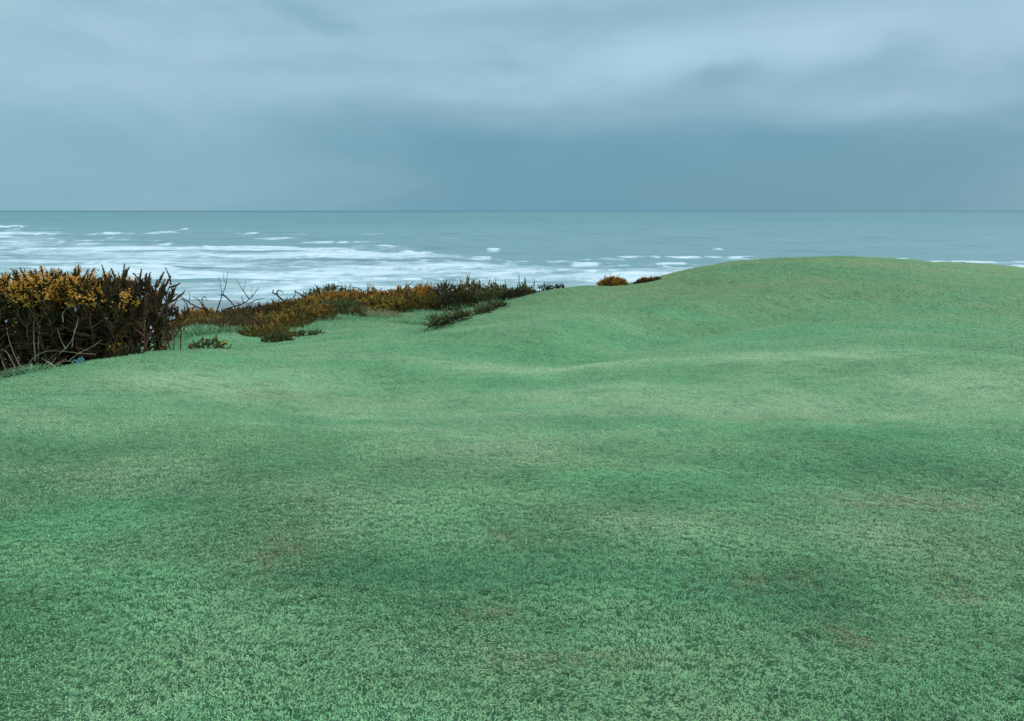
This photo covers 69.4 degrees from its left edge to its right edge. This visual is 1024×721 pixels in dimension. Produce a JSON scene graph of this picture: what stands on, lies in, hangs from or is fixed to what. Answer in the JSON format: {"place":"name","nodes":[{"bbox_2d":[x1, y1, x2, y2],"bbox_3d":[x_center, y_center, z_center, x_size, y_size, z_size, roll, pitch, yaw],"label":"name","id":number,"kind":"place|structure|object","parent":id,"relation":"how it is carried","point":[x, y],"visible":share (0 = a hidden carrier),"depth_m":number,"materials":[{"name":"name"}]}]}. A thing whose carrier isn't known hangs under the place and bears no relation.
{"place":"outdoors","nodes":[
{"label":"outdoors","id":0,"kind":"place"},
{"bbox_2d":[162,293,531,345],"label":"rough grass","id":1,"kind":"structure","parent":0,"point":[367,319],"depth_m":17.71,"materials":[{"name":"green plant"}]},
{"bbox_2d":[0,256,1023,720],"bbox_3d":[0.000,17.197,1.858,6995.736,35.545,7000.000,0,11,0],"label":"ground","id":2,"kind":"structure","parent":0,"point":[604,328],"depth_m":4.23,"materials":[{"name":"green plant"}]},
{"bbox_2d":[0,333,50,373],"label":"dry bramble","id":3,"kind":"object","parent":2,"relation":"on","point":[3,372],"visible":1,"depth_m":7.74,"materials":[{"name":"plant"}]},
{"bbox_2d":[0,360,73,378],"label":"grass tussock","id":4,"kind":"object","parent":2,"relation":"on","point":[22,371],"depth_m":7.83,"materials":[{"name":"green plant"}]},
{"bbox_2d":[0,267,77,371],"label":"gorse bush","id":5,"kind":"object","parent":2,"relation":"on","point":[4,339],"visible":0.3,"depth_m":8.35,"materials":[{"name":"brown plant"}]},
{"bbox_2d":[0,268,103,368],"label":"gorse bush","id":6,"kind":"object","parent":2,"relation":"on","point":[21,297],"visible":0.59,"depth_m":8.08,"materials":[{"name":"brown plant"}]},
{"bbox_2d":[33,307,78,360],"bbox_3d":[-4.894,-0.282,7.975,0.513,0.568,0.160,0,11,0],"label":"dry bramble","id":7,"kind":"object","parent":2,"relation":"on","point":[59,335],"visible":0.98,"depth_m":7.95,"materials":[{"name":"plant"}]},
{"bbox_2d":[28,340,101,367],"bbox_3d":[-4.792,-0.053,7.924,0.726,0.256,0.212,-5,13,-24],"label":"dry bramble","id":8,"kind":"object","parent":2,"relation":"on","point":[56,353],"visible":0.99,"depth_m":7.88,"materials":[{"name":"plant"}]},
{"bbox_2d":[76,356,83,363],"bbox_3d":[-4.585,0.000,7.845,0.092,0.069,0.048,-12,36,-10],"label":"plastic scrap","id":9,"kind":"object","parent":2,"relation":"on","point":[79,360],"visible":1,"depth_m":7.85,"materials":[{"name":"blue plastic"}]},
{"bbox_2d":[24,264,155,364],"bbox_3d":[-4.898,-0.538,8.833,0.886,1.330,1.912,0,11,0],"label":"gorse bush","id":10,"kind":"object","parent":2,"relation":"on","point":[83,330],"visible":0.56,"depth_m":8.21,"materials":[{"name":"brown plant"}]},
{"bbox_2d":[103,335,145,358],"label":"shrub","id":11,"kind":"object","parent":2,"relation":"on","point":[116,348],"visible":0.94,"depth_m":8.20,"materials":[{"name":"green plant"}]},
{"bbox_2d":[72,263,190,356],"bbox_3d":[-4.548,-0.578,8.963,0.812,1.226,1.803,0,11,0],"label":"gorse bush","id":12,"kind":"object","parent":2,"relation":"on","point":[117,328],"visible":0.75,"depth_m":8.40,"materials":[{"name":"brown plant"}]},
{"bbox_2d":[110,278,166,351],"bbox_3d":[-4.362,-0.493,8.659,0.569,0.958,0.650,0,11,0],"label":"gorse bush","id":13,"kind":"object","parent":2,"relation":"on","point":[139,329],"visible":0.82,"depth_m":8.57,"materials":[{"name":"brown plant"}]},
{"bbox_2d":[146,278,189,350],"bbox_3d":[-4.146,-0.521,8.853,0.472,0.924,0.430,0,11,0],"label":"gorse bush","id":14,"kind":"object","parent":2,"relation":"on","point":[163,320],"visible":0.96,"depth_m":8.84,"materials":[{"name":"brown plant"}]},
{"bbox_2d":[162,314,214,337],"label":"gorse","id":15,"kind":"object","parent":2,"relation":"on","point":[191,322],"visible":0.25,"depth_m":15.13,"materials":[{"name":"brown plant"}]},
{"bbox_2d":[168,302,217,324],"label":"gorse","id":16,"kind":"object","parent":2,"relation":"on","point":[193,312],"visible":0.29,"depth_m":17.42,"materials":[{"name":"brown plant"}]},
{"bbox_2d":[168,291,223,317],"bbox_3d":[-7.405,-1.269,17.242,1.287,0.679,0.773,-4,12,-19],"label":"dead branch","id":17,"kind":"object","parent":2,"relation":"on","point":[206,309],"visible":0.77,"depth_m":17.14,"materials":[{"name":"brown wood"}]},
{"bbox_2d":[172,323,235,338],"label":"grass tussock","id":18,"kind":"object","parent":2,"relation":"on","point":[193,329],"depth_m":14.26,"materials":[{"name":"green plant"}]},
{"bbox_2d":[173,311,237,323],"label":"gorse","id":19,"kind":"object","parent":2,"relation":"on","point":[207,317],"visible":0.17,"depth_m":16.45,"materials":[{"name":"brown plant"}]},
{"bbox_2d":[188,334,231,348],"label":"shrub","id":20,"kind":"object","parent":2,"relation":"on","point":[212,342],"visible":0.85,"depth_m":12.76,"materials":[{"name":"green plant"}]},
{"bbox_2d":[187,315,251,332],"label":"gorse","id":21,"kind":"object","parent":2,"relation":"on","point":[214,322],"visible":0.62,"depth_m":15.00,"materials":[{"name":"brown plant"}]},
{"bbox_2d":[216,273,235,312],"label":"dead branch","id":22,"kind":"object","parent":2,"relation":"on","point":[221,294],"visible":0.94,"depth_m":17.51,"materials":[{"name":"brown wood"}]},
{"bbox_2d":[206,324,251,332],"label":"grass tussock","id":23,"kind":"object","parent":2,"relation":"on","point":[233,328],"depth_m":14.68,"materials":[{"name":"green plant"}]},
{"bbox_2d":[206,307,265,317],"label":"gorse","id":24,"kind":"object","parent":2,"relation":"on","point":[244,312],"visible":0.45,"depth_m":17.44,"materials":[{"name":"brown plant"}]},
{"bbox_2d":[209,314,277,325],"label":"gorse","id":25,"kind":"object","parent":2,"relation":"on","point":[243,317],"visible":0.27,"depth_m":16.06,"materials":[{"name":"brown plant"}]},
{"bbox_2d":[224,280,263,311],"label":"dead branch","id":26,"kind":"object","parent":2,"relation":"on","point":[243,300],"visible":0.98,"depth_m":18.17,"materials":[{"name":"brown wood"}]},
{"bbox_2d":[225,301,284,315],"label":"gorse","id":27,"kind":"object","parent":2,"relation":"on","point":[265,308],"visible":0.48,"depth_m":18.63,"materials":[{"name":"brown plant"}]},
{"bbox_2d":[235,321,296,337],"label":"gorse","id":28,"kind":"object","parent":2,"relation":"on","point":[261,331],"visible":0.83,"depth_m":14.79,"materials":[{"name":"brown plant"}]},
{"bbox_2d":[260,328,295,341],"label":"shrub","id":29,"kind":"object","parent":2,"relation":"on","point":[281,335],"visible":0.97,"depth_m":13.39,"materials":[{"name":"green plant"}]},
{"bbox_2d":[272,289,283,302],"bbox_3d":[-6.124,-1.661,19.477,0.308,0.427,0.246,-8,14,-35],"label":"dead snag","id":30,"kind":"object","parent":2,"relation":"on","point":[276,293],"visible":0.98,"depth_m":19.45,"materials":[{"name":"brown wood"}]},
{"bbox_2d":[249,308,313,328],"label":"gorse","id":31,"kind":"object","parent":2,"relation":"on","point":[293,321],"visible":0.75,"depth_m":16.53,"materials":[{"name":"brown plant"}]},
{"bbox_2d":[263,295,309,311],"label":"gorse","id":32,"kind":"object","parent":2,"relation":"on","point":[287,304],"visible":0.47,"depth_m":19.38,"materials":[{"name":"brown plant"}]},
{"bbox_2d":[290,327,324,336],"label":"shrub","id":33,"kind":"object","parent":2,"relation":"on","point":[303,332],"visible":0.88,"depth_m":14.71,"materials":[{"name":"green plant"}]},
{"bbox_2d":[290,325,325,333],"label":"grass tussock","id":34,"kind":"object","parent":2,"relation":"on","point":[306,331],"depth_m":15.76,"materials":[{"name":"green plant"}]},
{"bbox_2d":[281,301,342,321],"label":"gorse","id":35,"kind":"object","parent":2,"relation":"on","point":[308,309],"visible":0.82,"depth_m":17.44,"materials":[{"name":"brown plant"}]},
{"bbox_2d":[297,283,358,299],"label":"gorse","id":36,"kind":"object","parent":2,"relation":"on","point":[319,290],"visible":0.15,"depth_m":21.20,"materials":[{"name":"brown plant"}]},
{"bbox_2d":[300,289,359,303],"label":"gorse","id":37,"kind":"object","parent":2,"relation":"on","point":[330,295],"visible":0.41,"depth_m":20.12,"materials":[{"name":"brown plant"}]},
{"bbox_2d":[307,296,369,317],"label":"gorse","id":38,"kind":"object","parent":2,"relation":"on","point":[347,304],"visible":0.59,"depth_m":18.40,"materials":[{"name":"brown plant"}]},
{"bbox_2d":[312,312,369,319],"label":"grass tussock","id":39,"kind":"object","parent":2,"relation":"on","point":[346,317],"depth_m":17.68,"materials":[{"name":"green plant"}]},
{"bbox_2d":[342,307,387,314],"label":"grass tussock","id":40,"kind":"object","parent":2,"relation":"on","point":[365,311],"depth_m":18.63,"materials":[{"name":"green plant"}]},
{"bbox_2d":[344,282,386,306],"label":"gorse","id":41,"kind":"object","parent":2,"relation":"on","point":[357,292],"visible":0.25,"depth_m":20.60,"materials":[{"name":"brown plant"}]},
{"bbox_2d":[355,290,409,314],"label":"gorse","id":42,"kind":"object","parent":2,"relation":"on","point":[373,301],"visible":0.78,"depth_m":19.17,"materials":[{"name":"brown plant"}]},
{"bbox_2d":[356,310,408,317],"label":"grass tussock","id":43,"kind":"object","parent":2,"relation":"on","point":[384,313],"depth_m":18.43,"materials":[{"name":"green plant"}]},
{"bbox_2d":[381,282,418,305],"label":"gorse","id":44,"kind":"object","parent":2,"relation":"on","point":[390,292],"visible":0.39,"depth_m":20.71,"materials":[{"name":"brown plant"}]},
{"bbox_2d":[384,317,429,325],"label":"grass tussock","id":45,"kind":"object","parent":2,"relation":"on","point":[410,321],"depth_m":17.72,"materials":[{"name":"green plant"}]},
{"bbox_2d":[390,289,443,311],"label":"gorse","id":46,"kind":"object","parent":2,"relation":"on","point":[425,300],"visible":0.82,"depth_m":19.39,"materials":[{"name":"brown plant"}]},
{"bbox_2d":[407,280,437,295],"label":"gorse","id":47,"kind":"object","parent":2,"relation":"on","point":[421,289],"visible":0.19,"depth_m":21.05,"materials":[{"name":"brown plant"}]},
{"bbox_2d":[413,312,447,319],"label":"grass tussock","id":48,"kind":"object","parent":2,"relation":"on","point":[424,317],"depth_m":18.32,"materials":[{"name":"green plant"}]},
{"bbox_2d":[425,278,458,296],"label":"gorse","id":49,"kind":"object","parent":2,"relation":"on","point":[445,288],"visible":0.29,"depth_m":20.73,"materials":[{"name":"green plant"}]},
{"bbox_2d":[420,305,473,330],"bbox_3d":[-1.275,-0.814,13.349,0.826,0.383,1.853,6,13,29],"label":"creeping shrub","id":50,"kind":"object","parent":2,"relation":"on","point":[435,320],"visible":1,"depth_m":13.39,"materials":[{"name":"green plant"}]},
{"bbox_2d":[423,288,480,310],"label":"gorse","id":51,"kind":"object","parent":2,"relation":"on","point":[448,299],"visible":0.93,"depth_m":19.42,"materials":[{"name":"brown plant"}]},
{"bbox_2d":[456,272,487,293],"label":"gorse","id":52,"kind":"object","parent":2,"relation":"on","point":[462,287],"visible":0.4,"depth_m":20.90,"materials":[{"name":"green plant"}]},
{"bbox_2d":[463,288,503,304],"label":"gorse","id":53,"kind":"object","parent":2,"relation":"on","point":[486,296],"visible":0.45,"depth_m":19.76,"materials":[{"name":"green plant"}]},
{"bbox_2d":[467,297,510,315],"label":"creeping shrub","id":54,"kind":"object","parent":2,"relation":"on","point":[486,307],"visible":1,"depth_m":15.46,"materials":[{"name":"green plant"}]},
{"bbox_2d":[479,280,513,293],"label":"gorse","id":55,"kind":"object","parent":2,"relation":"on","point":[495,286],"visible":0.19,"depth_m":21.12,"materials":[{"name":"green plant"}]},
{"bbox_2d":[494,288,530,300],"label":"gorse","id":56,"kind":"object","parent":2,"relation":"on","point":[512,294],"visible":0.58,"depth_m":19.49,"materials":[{"name":"green plant"}]},
{"bbox_2d":[502,275,536,293],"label":"gorse","id":57,"kind":"object","parent":2,"relation":"on","point":[525,287],"visible":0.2,"depth_m":20.96,"materials":[{"name":"green plant"}]},
{"bbox_2d":[536,282,551,292],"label":"shrub","id":58,"kind":"object","parent":2,"relation":"on","point":[545,287],"visible":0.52,"depth_m":20.71,"materials":[{"name":"green plant"}]},
{"bbox_2d":[551,283,564,288],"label":"shrub","id":59,"kind":"object","parent":2,"relation":"on","point":[558,286],"visible":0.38,"depth_m":21.57,"materials":[{"name":"green plant"}]},
{"bbox_2d":[596,275,628,285],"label":"shrub","id":60,"kind":"object","parent":2,"relation":"on","point":[614,281],"visible":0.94,"depth_m":21.10,"materials":[{"name":"brown plant"}]},
{"bbox_2d":[633,276,660,283],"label":"shrub","id":61,"kind":"object","parent":2,"relation":"on","point":[644,279],"visible":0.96,"depth_m":21.60,"materials":[{"name":"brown plant"}]},
{"bbox_2d":[0,211,1023,302],"bbox_3d":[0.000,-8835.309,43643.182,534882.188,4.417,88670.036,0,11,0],"label":"sea","id":62,"kind":"structure","parent":0,"point":[196,254],"depth_m":561.31,"materials":[{"name":"liquid"}]},
{"bbox_2d":[0,0,1023,210],"label":"sky","id":63,"kind":"structure","parent":0,"point":[106,105],"materials":[{"name":"blue"}]}
]}

